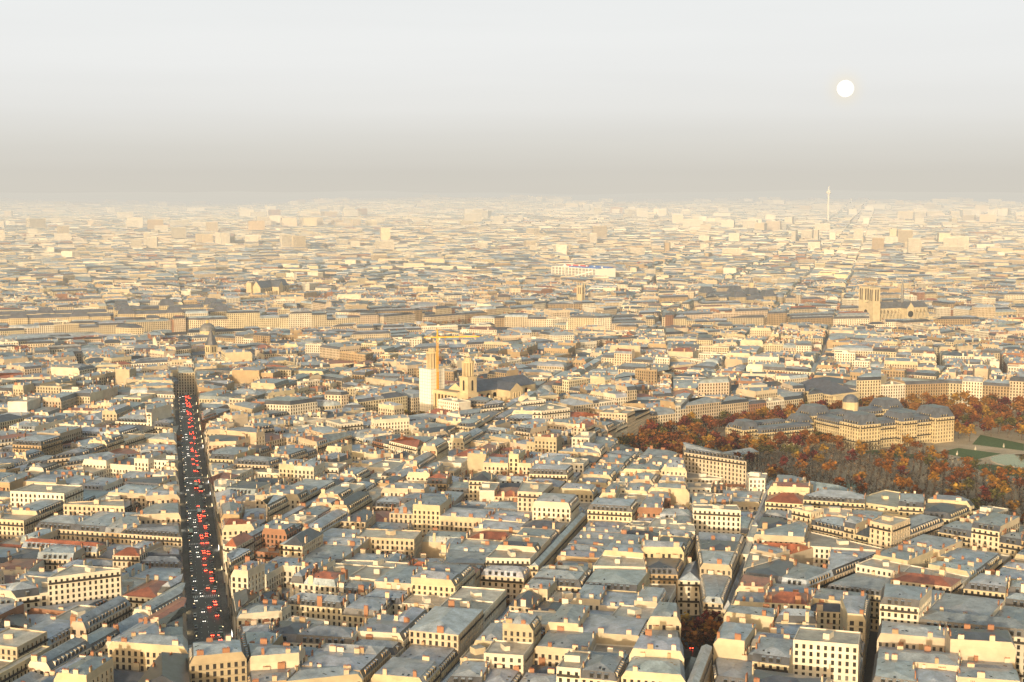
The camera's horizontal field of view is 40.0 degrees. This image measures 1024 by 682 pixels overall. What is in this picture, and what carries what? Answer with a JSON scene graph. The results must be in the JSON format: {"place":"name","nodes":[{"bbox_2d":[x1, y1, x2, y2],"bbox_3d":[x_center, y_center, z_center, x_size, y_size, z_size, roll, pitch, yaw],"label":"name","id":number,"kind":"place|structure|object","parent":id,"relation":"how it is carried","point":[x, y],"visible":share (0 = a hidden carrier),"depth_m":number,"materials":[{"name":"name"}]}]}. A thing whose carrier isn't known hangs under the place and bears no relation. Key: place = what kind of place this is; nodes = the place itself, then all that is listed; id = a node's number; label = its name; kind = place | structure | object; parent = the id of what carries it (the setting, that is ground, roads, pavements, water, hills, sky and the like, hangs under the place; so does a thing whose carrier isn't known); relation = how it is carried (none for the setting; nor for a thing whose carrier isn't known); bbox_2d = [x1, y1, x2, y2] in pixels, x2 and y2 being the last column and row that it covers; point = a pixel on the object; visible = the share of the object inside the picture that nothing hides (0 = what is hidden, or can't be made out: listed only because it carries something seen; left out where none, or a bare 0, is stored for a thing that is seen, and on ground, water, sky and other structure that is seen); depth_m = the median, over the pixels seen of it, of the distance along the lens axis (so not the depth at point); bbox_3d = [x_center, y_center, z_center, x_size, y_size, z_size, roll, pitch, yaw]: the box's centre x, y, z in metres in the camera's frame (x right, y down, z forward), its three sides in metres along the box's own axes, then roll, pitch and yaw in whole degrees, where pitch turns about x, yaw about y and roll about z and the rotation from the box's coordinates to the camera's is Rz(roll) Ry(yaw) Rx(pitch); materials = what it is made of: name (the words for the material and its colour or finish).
{"place":"outdoors","nodes":[
{"label":"outdoors","id":0,"kind":"place"},
{"bbox_2d":[174,392,698,657],"bbox_3d":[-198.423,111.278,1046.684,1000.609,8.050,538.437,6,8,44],"label":"road","id":1,"kind":"structure","parent":0,"point":[213,623],"depth_m":894.57,"materials":[{"name":"grey asphalt"}]},
{"bbox_2d":[178,393,222,641],"bbox_3d":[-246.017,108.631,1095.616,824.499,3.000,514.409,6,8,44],"label":"cars","id":2,"kind":"object","parent":1,"relation":"on","point":[209,551],"visible":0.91,"depth_m":949.37,"materials":[{"name":"metal"}]},
{"bbox_2d":[0,190,1023,681],"bbox_3d":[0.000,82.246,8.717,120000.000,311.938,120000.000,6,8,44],"label":"ground","id":3,"kind":"structure","parent":0,"point":[306,196],"depth_m":27015.30,"materials":[{"name":"stone"}]},
{"bbox_2d":[0,187,928,414],"bbox_3d":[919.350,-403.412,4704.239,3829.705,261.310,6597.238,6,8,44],"label":"landmark buildings","id":4,"kind":"structure","parent":3,"relation":"on","point":[432,390],"depth_m":2204.91,"materials":[{"name":"stone"}]},
{"bbox_2d":[131,303,803,656],"bbox_3d":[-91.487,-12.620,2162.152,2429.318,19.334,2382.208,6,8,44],"label":"city trees","id":5,"kind":"object","parent":3,"relation":"on","point":[705,628],"visible":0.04,"depth_m":697.32,"materials":[{"name":"plant"}]},
{"bbox_2d":[0,394,1023,681],"bbox_3d":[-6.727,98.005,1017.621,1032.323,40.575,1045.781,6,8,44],"label":"buildings","id":6,"kind":"structure","parent":3,"relation":"on","point":[590,546],"depth_m":774.40,"materials":[{"name":"stone"}]},
{"bbox_2d":[0,272,1023,436],"bbox_3d":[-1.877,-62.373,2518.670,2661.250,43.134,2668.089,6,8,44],"label":"buildings","id":7,"kind":"structure","parent":3,"relation":"on","point":[667,348],"depth_m":1834.72,"materials":[{"name":"stone"}]},
{"bbox_2d":[0,195,1023,284],"bbox_3d":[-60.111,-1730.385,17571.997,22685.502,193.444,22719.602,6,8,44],"label":"buildings","id":8,"kind":"structure","parent":3,"relation":"on","point":[510,237],"depth_m":5581.05,"materials":[{"name":"stone"}]},
{"bbox_2d":[616,390,1023,524],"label":"garden trees","id":9,"kind":"object","parent":3,"relation":"on","point":[1000,483],"visible":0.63,"depth_m":1174.00,"materials":[{"name":"plant"}]},
{"bbox_2d":[635,394,1023,524],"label":"luxembourg garden","id":10,"kind":"object","parent":3,"relation":"on","point":[885,420],"visible":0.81,"depth_m":1245.05,"materials":[{"name":"plant"}]},
{"bbox_2d":[0,0,1023,194],"label":"sky","id":11,"kind":"structure","parent":0,"point":[562,97],"materials":[{"name":"white"}]},
{"bbox_2d":[837,80,853,96],"bbox_3d":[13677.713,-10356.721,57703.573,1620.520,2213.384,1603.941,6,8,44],"label":"moon","id":12,"kind":"object","parent":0,"point":[845,88],"visible":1,"depth_m":57511.70,"materials":[{"name":"white"}]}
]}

